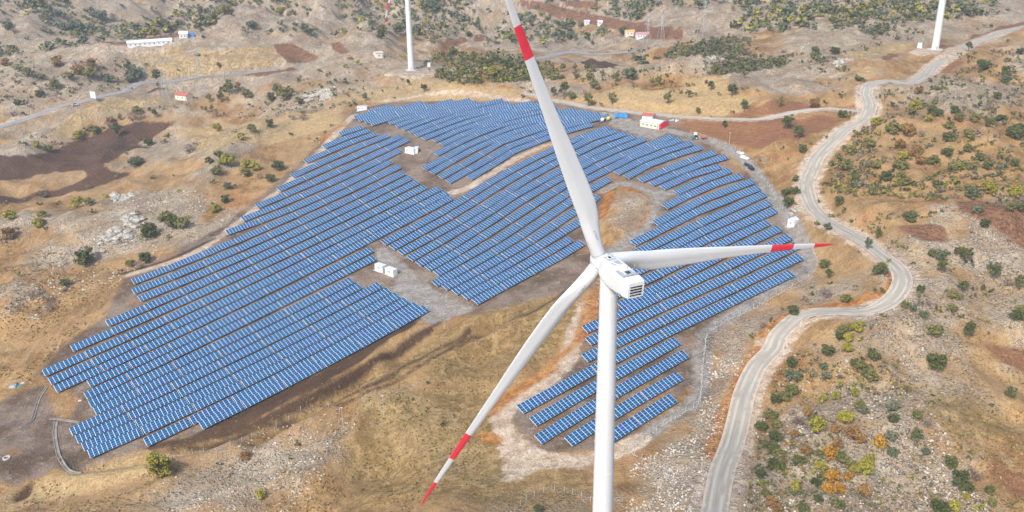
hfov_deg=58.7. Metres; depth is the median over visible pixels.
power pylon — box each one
[157,70,168,98]
[191,52,207,92]
[642,16,650,47]
[656,12,664,44]
[696,0,708,37]
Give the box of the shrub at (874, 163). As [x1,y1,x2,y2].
[869,159,880,166]
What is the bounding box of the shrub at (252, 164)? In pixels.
[249,161,259,169]
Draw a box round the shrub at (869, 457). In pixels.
[864,454,874,462]
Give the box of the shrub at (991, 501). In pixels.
[988,497,996,506]
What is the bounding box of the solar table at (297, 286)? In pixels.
[277,277,312,297]
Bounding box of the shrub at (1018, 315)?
[1008,308,1023,320]
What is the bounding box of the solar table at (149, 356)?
[129,344,171,367]
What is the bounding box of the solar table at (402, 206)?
[387,199,416,214]
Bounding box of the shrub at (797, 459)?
[791,454,805,463]
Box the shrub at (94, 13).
[89,10,96,16]
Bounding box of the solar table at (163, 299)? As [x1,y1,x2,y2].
[144,290,182,310]
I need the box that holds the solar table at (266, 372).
[241,359,289,387]
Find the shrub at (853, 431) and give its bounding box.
[844,425,862,439]
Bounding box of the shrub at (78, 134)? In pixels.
[72,129,86,138]
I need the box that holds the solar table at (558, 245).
[544,236,572,254]
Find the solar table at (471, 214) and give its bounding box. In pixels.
[456,205,486,222]
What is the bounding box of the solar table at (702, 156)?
[688,150,716,161]
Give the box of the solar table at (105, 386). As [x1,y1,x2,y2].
[84,374,128,398]
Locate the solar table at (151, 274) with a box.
[131,266,168,283]
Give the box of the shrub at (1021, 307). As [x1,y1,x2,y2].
[1015,304,1023,311]
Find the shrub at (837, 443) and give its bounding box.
[831,438,843,448]
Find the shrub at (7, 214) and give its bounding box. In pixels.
[1,210,16,220]
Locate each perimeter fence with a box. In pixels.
[86,401,339,507]
[515,485,590,506]
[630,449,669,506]
[631,251,817,446]
[695,131,809,242]
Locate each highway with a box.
[0,69,277,127]
[535,50,637,59]
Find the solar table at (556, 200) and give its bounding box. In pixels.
[539,194,566,211]
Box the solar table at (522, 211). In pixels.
[506,204,534,222]
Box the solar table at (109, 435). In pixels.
[81,420,136,450]
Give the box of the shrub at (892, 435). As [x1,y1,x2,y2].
[884,430,898,440]
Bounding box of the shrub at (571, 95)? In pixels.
[567,92,575,97]
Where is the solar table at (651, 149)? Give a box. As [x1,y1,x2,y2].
[628,146,656,159]
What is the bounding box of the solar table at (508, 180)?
[495,172,521,188]
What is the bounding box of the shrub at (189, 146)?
[183,144,193,152]
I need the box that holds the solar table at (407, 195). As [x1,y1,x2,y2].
[398,185,426,200]
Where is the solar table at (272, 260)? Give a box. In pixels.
[255,251,289,269]
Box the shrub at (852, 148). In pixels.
[846,144,857,154]
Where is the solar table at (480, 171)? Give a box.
[466,163,493,180]
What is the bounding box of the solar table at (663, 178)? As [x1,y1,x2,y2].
[649,172,676,185]
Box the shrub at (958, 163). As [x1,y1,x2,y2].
[955,161,964,169]
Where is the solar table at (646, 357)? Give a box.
[616,337,680,379]
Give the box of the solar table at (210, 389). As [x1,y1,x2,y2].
[186,375,236,403]
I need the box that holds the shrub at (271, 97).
[266,92,275,101]
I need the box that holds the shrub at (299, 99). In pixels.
[293,96,303,104]
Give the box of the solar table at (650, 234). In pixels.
[630,210,696,246]
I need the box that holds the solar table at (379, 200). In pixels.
[366,192,394,208]
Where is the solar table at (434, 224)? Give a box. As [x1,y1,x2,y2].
[418,215,450,233]
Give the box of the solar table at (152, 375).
[131,363,174,387]
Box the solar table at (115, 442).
[87,427,143,457]
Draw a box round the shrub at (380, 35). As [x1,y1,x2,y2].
[376,30,385,38]
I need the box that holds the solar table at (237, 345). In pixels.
[218,333,258,355]
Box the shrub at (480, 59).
[476,56,486,63]
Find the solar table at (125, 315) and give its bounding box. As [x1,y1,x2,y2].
[106,305,145,325]
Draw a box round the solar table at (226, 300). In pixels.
[208,290,245,311]
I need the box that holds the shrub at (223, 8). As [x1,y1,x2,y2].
[216,4,233,14]
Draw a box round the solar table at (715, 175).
[700,168,731,183]
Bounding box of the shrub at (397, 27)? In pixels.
[392,23,404,33]
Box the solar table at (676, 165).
[663,159,691,172]
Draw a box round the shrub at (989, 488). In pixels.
[984,485,995,492]
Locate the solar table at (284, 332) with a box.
[262,320,306,345]
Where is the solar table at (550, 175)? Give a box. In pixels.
[537,167,561,183]
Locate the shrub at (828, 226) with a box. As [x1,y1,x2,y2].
[823,222,831,229]
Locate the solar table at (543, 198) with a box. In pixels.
[529,190,556,206]
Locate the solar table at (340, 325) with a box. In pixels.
[320,312,362,337]
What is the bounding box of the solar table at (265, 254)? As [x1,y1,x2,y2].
[249,245,283,264]
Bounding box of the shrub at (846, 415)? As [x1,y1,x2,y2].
[836,410,855,423]
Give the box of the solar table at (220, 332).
[206,319,245,341]
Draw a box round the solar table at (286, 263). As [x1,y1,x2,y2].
[270,253,303,273]
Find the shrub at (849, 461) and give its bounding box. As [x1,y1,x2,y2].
[839,456,856,467]
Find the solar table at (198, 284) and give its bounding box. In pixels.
[181,274,217,293]
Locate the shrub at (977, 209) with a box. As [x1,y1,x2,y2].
[972,205,984,213]
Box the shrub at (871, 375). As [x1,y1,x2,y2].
[863,367,879,381]
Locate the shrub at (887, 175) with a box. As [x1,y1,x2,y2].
[881,170,892,180]
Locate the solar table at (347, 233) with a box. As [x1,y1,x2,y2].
[331,225,362,242]
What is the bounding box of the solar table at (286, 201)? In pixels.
[271,194,302,209]
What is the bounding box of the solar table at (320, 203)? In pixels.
[295,200,325,215]
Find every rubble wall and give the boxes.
[629,450,669,511]
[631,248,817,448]
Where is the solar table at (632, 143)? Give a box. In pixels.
[617,137,646,149]
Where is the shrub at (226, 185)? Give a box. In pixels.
[222,182,231,189]
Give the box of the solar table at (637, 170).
[624,163,649,178]
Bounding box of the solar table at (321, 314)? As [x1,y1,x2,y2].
[303,301,344,324]
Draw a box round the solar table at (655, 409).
[633,394,676,424]
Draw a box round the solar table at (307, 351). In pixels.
[286,338,331,364]
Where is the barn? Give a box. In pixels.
[126,38,171,47]
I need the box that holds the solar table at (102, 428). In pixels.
[75,413,129,443]
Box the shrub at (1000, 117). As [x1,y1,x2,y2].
[995,114,1007,120]
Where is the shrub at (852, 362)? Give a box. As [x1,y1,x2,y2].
[849,358,856,365]
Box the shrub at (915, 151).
[907,144,922,156]
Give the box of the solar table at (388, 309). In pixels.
[368,297,409,321]
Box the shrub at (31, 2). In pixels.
[24,0,36,7]
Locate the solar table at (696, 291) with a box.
[660,272,735,310]
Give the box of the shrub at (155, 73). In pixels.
[151,69,159,77]
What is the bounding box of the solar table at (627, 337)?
[581,318,664,361]
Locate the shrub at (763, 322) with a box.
[759,321,766,327]
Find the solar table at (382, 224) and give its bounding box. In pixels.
[367,216,397,233]
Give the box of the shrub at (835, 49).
[829,46,840,53]
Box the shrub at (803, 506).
[798,502,810,511]
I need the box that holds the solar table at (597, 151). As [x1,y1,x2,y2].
[584,144,611,158]
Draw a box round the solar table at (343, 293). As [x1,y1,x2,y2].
[326,283,361,304]
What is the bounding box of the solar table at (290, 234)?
[275,226,306,242]
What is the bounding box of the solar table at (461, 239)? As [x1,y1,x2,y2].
[447,229,477,248]
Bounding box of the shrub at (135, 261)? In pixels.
[133,259,142,266]
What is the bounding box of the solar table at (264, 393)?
[242,381,286,407]
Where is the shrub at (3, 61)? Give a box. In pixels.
[0,57,9,65]
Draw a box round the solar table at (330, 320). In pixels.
[311,306,353,331]
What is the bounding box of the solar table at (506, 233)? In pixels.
[492,223,521,242]
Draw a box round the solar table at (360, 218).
[345,210,375,227]
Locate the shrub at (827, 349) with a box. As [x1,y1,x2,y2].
[821,344,835,355]
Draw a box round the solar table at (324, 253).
[308,244,341,262]
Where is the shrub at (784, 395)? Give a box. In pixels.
[779,391,792,401]
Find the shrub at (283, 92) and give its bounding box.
[275,87,292,98]
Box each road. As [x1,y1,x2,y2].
[524,93,860,119]
[701,27,1023,511]
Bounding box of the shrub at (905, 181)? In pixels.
[901,177,911,185]
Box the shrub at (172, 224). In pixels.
[167,217,177,228]
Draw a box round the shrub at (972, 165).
[969,162,979,169]
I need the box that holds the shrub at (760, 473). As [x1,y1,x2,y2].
[755,468,766,477]
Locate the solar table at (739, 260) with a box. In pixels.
[725,234,791,267]
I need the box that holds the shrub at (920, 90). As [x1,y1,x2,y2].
[914,87,923,94]
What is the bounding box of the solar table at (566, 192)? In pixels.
[562,189,569,196]
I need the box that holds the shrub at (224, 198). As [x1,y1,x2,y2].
[220,194,229,202]
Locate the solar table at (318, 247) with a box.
[301,239,334,256]
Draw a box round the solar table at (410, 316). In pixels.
[392,305,428,327]
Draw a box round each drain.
[19,386,47,428]
[49,418,79,423]
[53,420,81,473]
[425,116,467,160]
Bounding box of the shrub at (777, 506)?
[772,501,783,511]
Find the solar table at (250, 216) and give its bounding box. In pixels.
[241,206,273,221]
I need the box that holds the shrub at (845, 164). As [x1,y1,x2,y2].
[839,159,853,169]
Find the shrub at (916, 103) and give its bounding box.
[908,99,922,108]
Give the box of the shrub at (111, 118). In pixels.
[106,116,115,122]
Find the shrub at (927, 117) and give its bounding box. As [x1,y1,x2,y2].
[923,115,932,122]
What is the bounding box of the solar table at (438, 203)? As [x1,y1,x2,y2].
[423,195,452,212]
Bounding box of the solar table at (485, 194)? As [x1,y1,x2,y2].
[472,186,498,203]
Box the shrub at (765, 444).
[762,438,770,448]
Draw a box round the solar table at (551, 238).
[536,229,565,247]
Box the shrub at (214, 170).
[209,165,222,174]
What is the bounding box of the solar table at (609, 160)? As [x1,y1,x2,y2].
[595,153,623,168]
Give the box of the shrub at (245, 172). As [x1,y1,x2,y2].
[239,168,250,176]
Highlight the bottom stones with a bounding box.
[153,414,354,511]
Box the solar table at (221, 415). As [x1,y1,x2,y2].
[199,401,244,428]
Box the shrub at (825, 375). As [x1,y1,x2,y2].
[821,371,831,379]
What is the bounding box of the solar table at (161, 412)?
[135,397,188,426]
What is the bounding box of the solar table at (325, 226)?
[310,218,341,234]
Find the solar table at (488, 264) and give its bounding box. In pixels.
[473,254,506,273]
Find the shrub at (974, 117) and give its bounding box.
[967,114,982,121]
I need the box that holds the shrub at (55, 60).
[50,55,63,65]
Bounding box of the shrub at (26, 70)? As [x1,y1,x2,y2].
[19,67,34,76]
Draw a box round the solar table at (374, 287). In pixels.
[342,282,382,306]
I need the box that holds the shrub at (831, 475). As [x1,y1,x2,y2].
[824,468,840,482]
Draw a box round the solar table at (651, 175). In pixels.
[638,168,666,181]
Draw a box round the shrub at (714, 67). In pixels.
[709,65,719,71]
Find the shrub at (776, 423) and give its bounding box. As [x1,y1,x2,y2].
[770,418,781,428]
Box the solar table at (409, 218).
[394,209,426,228]
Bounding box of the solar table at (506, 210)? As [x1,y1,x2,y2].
[498,197,526,215]
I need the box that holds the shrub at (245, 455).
[239,451,250,459]
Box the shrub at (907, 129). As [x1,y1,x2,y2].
[902,123,916,136]
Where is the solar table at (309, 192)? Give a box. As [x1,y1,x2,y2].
[300,182,329,196]
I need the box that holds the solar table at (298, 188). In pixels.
[284,181,313,195]
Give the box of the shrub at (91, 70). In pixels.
[82,65,97,77]
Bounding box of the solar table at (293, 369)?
[273,357,315,381]
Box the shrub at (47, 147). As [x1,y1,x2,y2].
[42,144,52,151]
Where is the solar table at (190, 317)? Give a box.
[171,307,210,328]
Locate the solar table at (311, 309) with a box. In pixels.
[292,299,329,321]
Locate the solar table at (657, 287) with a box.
[617,275,678,307]
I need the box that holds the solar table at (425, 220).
[410,211,441,229]
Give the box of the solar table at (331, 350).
[312,338,351,361]
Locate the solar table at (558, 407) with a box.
[530,379,596,425]
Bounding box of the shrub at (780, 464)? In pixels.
[774,458,786,469]
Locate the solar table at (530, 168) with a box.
[518,160,545,175]
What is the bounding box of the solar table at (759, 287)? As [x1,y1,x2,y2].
[727,270,794,305]
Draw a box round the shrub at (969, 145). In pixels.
[963,143,973,151]
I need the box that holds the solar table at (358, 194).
[352,183,381,197]
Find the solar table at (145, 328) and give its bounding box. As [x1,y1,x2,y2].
[126,317,166,339]
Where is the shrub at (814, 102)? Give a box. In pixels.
[809,98,819,107]
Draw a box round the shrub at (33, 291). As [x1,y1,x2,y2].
[27,290,36,298]
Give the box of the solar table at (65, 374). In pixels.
[48,360,92,384]
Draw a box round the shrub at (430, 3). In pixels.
[425,0,436,7]
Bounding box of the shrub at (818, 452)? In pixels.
[814,449,825,456]
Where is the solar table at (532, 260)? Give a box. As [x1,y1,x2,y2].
[518,251,548,268]
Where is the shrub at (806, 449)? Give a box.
[800,444,811,455]
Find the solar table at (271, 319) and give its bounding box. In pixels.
[249,310,287,331]
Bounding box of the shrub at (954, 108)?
[950,105,958,112]
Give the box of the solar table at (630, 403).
[615,392,646,418]
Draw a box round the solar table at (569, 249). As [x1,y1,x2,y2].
[556,240,584,258]
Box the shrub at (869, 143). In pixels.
[862,137,875,148]
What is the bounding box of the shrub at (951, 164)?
[947,161,959,169]
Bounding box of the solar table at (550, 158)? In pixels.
[541,153,556,163]
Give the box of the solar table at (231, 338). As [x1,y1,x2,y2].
[212,327,252,350]
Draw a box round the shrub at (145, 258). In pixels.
[138,252,150,262]
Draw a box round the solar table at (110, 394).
[88,382,133,406]
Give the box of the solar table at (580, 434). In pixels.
[564,419,594,446]
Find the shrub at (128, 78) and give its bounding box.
[124,75,135,82]
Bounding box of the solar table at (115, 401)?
[93,388,139,414]
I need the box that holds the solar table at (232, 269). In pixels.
[216,259,250,278]
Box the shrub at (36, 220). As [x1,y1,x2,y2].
[31,217,42,227]
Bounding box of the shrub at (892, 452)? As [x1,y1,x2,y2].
[886,446,899,458]
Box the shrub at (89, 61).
[85,58,96,66]
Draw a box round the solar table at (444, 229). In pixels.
[428,220,460,239]
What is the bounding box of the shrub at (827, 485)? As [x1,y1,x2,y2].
[822,481,833,493]
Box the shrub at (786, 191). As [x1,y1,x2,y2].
[781,188,790,195]
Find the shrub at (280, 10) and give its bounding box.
[275,7,284,14]
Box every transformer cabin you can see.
[356,105,366,111]
[373,262,386,273]
[384,266,397,277]
[404,146,414,154]
[414,146,418,153]
[785,216,799,227]
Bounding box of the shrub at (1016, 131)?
[1005,124,1023,138]
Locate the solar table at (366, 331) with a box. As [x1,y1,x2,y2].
[348,319,386,342]
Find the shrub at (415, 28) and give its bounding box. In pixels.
[412,25,421,33]
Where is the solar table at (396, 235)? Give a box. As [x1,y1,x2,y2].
[380,226,413,244]
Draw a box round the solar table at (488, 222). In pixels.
[473,213,502,231]
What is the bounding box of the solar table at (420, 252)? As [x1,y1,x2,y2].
[407,240,440,261]
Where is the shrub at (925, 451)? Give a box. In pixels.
[920,446,930,455]
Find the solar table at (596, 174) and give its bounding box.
[586,168,609,181]
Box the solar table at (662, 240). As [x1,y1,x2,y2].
[632,221,700,250]
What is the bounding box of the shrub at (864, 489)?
[857,483,871,496]
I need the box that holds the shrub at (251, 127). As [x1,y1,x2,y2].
[246,124,256,131]
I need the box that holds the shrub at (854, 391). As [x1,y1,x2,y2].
[850,387,859,396]
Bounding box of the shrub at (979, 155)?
[975,153,984,160]
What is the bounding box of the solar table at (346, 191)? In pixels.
[323,188,352,202]
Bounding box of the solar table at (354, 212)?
[338,205,369,220]
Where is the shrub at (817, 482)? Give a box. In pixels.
[810,477,821,486]
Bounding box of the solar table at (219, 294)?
[201,284,238,304]
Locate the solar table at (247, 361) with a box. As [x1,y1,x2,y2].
[225,347,272,373]
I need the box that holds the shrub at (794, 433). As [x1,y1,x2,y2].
[789,430,799,438]
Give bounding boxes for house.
[373,51,383,57]
[583,20,589,25]
[597,20,602,26]
[624,30,634,36]
[635,32,648,39]
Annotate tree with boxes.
[109,122,123,135]
[216,90,224,102]
[223,79,232,95]
[234,81,240,91]
[488,64,497,77]
[550,86,556,93]
[558,81,569,98]
[559,63,566,71]
[583,92,592,105]
[585,69,594,82]
[607,91,616,104]
[611,70,619,81]
[649,76,654,86]
[655,74,661,85]
[663,90,671,101]
[708,80,713,89]
[727,83,737,96]
[740,98,748,107]
[781,114,794,129]
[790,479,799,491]
[792,125,804,139]
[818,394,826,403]
[824,268,833,278]
[865,237,873,249]
[874,227,882,238]
[911,428,923,443]
[936,259,948,272]
[951,469,969,489]
[958,280,969,292]
[959,248,973,263]
[962,320,976,339]
[965,41,972,50]
[989,265,1001,280]
[994,261,1001,266]
[1015,275,1023,290]
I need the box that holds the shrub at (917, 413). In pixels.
[912,410,922,418]
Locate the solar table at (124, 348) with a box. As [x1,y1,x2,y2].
[91,342,134,364]
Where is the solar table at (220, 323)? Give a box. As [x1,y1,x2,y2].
[207,309,245,331]
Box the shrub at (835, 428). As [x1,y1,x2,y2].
[831,424,841,432]
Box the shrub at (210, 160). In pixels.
[205,156,213,163]
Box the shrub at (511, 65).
[506,61,515,68]
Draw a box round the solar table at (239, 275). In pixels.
[221,266,257,285]
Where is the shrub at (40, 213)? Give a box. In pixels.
[36,210,46,216]
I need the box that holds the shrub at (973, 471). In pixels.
[966,466,977,478]
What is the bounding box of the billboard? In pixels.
[89,91,96,102]
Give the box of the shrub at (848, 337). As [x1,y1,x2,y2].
[843,333,853,341]
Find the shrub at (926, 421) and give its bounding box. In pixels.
[923,418,932,427]
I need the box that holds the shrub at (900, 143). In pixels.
[894,139,906,148]
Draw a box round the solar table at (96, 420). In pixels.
[69,406,123,435]
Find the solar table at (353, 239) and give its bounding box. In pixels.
[338,230,369,248]
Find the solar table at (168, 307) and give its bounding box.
[150,296,188,317]
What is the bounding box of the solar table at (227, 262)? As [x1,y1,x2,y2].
[209,253,245,271]
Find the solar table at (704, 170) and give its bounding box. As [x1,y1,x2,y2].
[687,164,722,176]
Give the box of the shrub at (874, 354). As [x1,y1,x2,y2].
[867,349,881,360]
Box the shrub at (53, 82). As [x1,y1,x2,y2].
[49,77,59,88]
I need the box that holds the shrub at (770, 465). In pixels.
[766,457,775,469]
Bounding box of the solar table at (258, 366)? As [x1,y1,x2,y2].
[233,353,281,380]
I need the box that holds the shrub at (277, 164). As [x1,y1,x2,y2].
[271,159,284,169]
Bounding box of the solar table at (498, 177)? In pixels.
[485,169,512,184]
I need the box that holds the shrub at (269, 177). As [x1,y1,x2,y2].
[264,173,275,181]
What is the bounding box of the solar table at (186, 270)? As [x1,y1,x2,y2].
[169,261,204,280]
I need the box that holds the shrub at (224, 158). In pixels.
[216,153,235,166]
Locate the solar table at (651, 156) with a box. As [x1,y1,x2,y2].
[637,149,665,162]
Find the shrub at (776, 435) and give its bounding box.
[768,428,783,441]
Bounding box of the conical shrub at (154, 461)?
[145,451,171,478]
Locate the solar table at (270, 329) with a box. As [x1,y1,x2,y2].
[256,316,295,338]
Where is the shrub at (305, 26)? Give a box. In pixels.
[299,23,308,32]
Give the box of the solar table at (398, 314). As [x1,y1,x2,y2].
[383,302,418,323]
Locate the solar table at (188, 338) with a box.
[169,327,209,349]
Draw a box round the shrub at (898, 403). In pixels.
[893,401,901,408]
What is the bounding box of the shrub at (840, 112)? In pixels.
[837,110,847,117]
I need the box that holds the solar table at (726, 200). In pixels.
[693,185,761,215]
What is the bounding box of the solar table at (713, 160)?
[699,154,728,167]
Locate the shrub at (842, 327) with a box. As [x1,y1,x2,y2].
[834,324,846,333]
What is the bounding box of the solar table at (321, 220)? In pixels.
[304,212,335,228]
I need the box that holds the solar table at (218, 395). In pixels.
[193,381,243,409]
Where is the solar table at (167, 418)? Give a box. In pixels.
[141,404,194,433]
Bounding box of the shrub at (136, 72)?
[128,67,142,78]
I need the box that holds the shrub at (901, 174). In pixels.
[896,170,906,178]
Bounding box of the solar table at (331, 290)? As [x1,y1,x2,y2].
[318,277,354,297]
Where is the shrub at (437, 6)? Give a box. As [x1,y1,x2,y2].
[432,2,440,10]
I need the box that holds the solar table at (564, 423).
[534,395,617,443]
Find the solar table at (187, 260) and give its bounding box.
[167,252,203,270]
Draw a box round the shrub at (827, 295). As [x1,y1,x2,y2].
[819,288,832,297]
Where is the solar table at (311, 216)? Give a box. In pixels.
[298,207,328,223]
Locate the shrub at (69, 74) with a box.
[62,71,73,79]
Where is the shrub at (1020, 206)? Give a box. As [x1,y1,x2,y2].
[1016,203,1023,210]
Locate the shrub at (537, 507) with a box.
[533,504,542,511]
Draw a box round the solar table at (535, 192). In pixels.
[522,183,549,200]
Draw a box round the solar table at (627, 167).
[614,160,641,174]
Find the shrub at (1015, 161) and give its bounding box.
[1010,157,1019,165]
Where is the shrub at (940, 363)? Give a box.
[926,353,947,369]
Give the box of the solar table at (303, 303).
[285,293,322,314]
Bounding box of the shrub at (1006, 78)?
[1001,75,1012,83]
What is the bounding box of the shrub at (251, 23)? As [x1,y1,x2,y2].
[245,20,256,27]
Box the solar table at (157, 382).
[137,369,180,394]
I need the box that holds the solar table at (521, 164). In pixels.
[508,157,535,172]
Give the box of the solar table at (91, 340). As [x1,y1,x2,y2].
[70,329,112,351]
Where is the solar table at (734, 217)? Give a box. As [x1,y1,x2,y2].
[699,200,772,233]
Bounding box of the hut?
[174,92,193,100]
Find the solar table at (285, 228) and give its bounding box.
[268,220,300,236]
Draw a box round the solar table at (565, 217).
[551,208,576,226]
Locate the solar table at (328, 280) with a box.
[311,270,345,289]
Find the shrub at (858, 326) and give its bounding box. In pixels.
[851,321,863,331]
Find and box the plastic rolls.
[744,162,754,169]
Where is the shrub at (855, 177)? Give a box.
[850,174,859,181]
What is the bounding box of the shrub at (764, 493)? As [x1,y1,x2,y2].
[761,487,770,496]
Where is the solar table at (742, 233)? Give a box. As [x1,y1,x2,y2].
[713,219,770,246]
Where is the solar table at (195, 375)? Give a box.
[171,361,220,389]
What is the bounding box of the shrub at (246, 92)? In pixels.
[240,89,252,98]
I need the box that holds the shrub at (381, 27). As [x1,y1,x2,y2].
[376,24,387,29]
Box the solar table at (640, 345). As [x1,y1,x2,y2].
[591,330,665,371]
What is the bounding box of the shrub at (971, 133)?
[962,128,975,138]
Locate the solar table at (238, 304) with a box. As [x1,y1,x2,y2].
[226,289,266,311]
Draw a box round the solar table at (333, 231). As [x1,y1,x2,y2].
[316,223,348,240]
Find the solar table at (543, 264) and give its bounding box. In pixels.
[529,254,560,273]
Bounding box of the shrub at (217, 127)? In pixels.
[211,123,221,131]
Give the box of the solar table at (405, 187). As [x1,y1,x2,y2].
[391,180,419,194]
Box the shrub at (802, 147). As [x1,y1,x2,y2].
[798,144,807,152]
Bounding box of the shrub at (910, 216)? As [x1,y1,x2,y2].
[903,210,916,221]
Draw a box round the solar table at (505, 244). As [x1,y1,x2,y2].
[492,234,522,253]
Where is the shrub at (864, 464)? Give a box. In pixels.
[856,457,874,474]
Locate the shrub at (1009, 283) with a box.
[1003,279,1013,285]
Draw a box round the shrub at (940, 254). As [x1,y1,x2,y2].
[935,248,946,261]
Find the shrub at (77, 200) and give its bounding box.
[70,196,83,206]
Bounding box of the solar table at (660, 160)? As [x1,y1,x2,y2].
[646,153,675,166]
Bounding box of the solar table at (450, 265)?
[433,255,467,275]
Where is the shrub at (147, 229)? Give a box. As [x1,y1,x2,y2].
[139,222,156,237]
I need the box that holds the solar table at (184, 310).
[164,300,203,322]
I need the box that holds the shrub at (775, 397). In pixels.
[770,393,780,403]
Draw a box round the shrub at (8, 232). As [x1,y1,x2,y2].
[0,227,15,239]
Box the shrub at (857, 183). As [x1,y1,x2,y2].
[850,181,860,187]
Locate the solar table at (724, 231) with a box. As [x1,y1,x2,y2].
[705,207,777,241]
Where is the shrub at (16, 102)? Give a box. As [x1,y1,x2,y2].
[13,99,21,104]
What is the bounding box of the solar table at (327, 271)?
[309,261,344,280]
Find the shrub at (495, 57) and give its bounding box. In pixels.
[490,54,499,60]
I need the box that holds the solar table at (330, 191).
[317,183,345,198]
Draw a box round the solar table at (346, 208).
[333,200,362,215]
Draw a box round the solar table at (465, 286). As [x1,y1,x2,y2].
[451,275,486,295]
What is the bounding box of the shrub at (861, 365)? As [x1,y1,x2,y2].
[854,360,869,371]
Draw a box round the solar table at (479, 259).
[463,249,495,270]
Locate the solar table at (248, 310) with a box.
[243,293,280,314]
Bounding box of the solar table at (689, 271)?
[674,258,723,280]
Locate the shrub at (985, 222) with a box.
[979,219,991,227]
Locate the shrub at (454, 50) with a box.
[448,46,457,53]
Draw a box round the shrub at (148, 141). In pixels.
[142,138,152,145]
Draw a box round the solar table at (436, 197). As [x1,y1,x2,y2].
[420,190,448,205]
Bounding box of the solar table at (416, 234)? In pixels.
[389,230,422,249]
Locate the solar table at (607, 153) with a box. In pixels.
[592,147,620,161]
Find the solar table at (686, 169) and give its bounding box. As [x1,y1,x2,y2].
[673,162,701,175]
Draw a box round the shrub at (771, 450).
[767,440,779,454]
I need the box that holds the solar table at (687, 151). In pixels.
[673,145,703,158]
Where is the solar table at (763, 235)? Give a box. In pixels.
[732,225,782,245]
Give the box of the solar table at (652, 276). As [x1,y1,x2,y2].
[598,270,662,298]
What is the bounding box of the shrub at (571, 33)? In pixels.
[566,31,574,39]
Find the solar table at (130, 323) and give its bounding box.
[111,312,151,334]
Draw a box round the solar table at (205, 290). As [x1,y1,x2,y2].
[187,281,224,301]
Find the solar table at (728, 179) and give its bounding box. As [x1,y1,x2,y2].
[712,173,742,185]
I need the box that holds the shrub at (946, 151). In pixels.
[940,148,953,156]
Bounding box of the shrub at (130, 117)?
[127,112,136,120]
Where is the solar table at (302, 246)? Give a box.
[286,237,319,255]
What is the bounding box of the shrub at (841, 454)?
[835,450,846,462]
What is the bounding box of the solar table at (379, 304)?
[359,292,400,316]
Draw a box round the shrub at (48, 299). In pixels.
[40,292,55,301]
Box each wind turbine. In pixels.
[384,0,417,70]
[421,0,832,511]
[927,0,945,49]
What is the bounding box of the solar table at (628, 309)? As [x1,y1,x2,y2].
[582,294,660,332]
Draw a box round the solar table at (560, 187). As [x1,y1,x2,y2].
[552,181,566,193]
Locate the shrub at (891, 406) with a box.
[885,402,897,411]
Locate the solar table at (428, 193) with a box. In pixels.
[413,186,441,201]
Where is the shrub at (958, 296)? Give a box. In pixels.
[954,292,963,299]
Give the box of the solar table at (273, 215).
[258,208,290,222]
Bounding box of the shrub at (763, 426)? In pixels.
[754,420,767,430]
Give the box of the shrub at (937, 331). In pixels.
[926,323,942,336]
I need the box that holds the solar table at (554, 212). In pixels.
[541,203,567,221]
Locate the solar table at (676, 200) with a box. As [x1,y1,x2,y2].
[662,193,690,209]
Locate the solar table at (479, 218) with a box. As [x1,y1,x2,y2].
[464,209,493,228]
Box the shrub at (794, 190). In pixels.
[789,186,800,193]
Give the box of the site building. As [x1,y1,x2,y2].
[640,117,668,129]
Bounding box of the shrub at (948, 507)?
[944,501,953,511]
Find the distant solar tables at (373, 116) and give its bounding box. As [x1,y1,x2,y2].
[277,98,682,190]
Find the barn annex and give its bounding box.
[178,31,187,38]
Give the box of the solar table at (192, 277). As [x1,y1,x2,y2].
[174,268,211,286]
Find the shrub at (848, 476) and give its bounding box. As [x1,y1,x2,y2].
[844,471,854,480]
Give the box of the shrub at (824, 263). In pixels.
[819,259,830,267]
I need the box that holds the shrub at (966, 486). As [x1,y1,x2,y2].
[959,481,975,490]
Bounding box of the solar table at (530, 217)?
[516,208,543,226]
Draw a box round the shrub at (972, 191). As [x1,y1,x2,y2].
[964,186,979,197]
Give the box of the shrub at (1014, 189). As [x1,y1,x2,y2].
[1007,184,1023,194]
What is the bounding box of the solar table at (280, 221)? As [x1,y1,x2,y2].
[265,213,297,228]
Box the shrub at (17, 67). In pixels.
[14,63,24,70]
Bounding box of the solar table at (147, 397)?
[122,383,173,411]
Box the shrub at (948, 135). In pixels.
[942,131,954,140]
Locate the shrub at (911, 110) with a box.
[908,107,918,114]
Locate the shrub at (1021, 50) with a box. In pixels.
[1016,47,1023,54]
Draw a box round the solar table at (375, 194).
[359,187,388,202]
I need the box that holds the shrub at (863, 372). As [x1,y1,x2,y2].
[860,369,868,376]
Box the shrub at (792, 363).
[786,356,797,367]
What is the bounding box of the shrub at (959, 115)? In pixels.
[953,112,965,120]
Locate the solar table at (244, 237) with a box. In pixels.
[234,226,267,242]
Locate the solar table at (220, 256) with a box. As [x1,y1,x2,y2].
[203,247,238,265]
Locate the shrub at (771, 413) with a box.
[764,408,778,419]
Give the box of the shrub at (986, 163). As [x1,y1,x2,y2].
[982,160,994,169]
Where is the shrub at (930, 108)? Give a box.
[927,105,936,112]
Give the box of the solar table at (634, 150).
[620,143,648,156]
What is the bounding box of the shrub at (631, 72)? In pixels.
[622,67,637,78]
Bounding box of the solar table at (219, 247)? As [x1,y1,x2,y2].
[202,239,236,255]
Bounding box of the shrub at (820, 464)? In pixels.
[814,460,828,470]
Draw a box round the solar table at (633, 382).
[615,350,688,396]
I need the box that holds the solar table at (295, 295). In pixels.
[277,285,314,306]
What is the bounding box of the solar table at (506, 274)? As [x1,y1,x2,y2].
[491,265,522,284]
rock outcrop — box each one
[28,314,39,320]
[97,226,135,252]
[109,192,135,202]
[119,211,145,227]
[303,86,336,101]
[707,55,725,59]
[789,205,802,215]
[832,58,854,66]

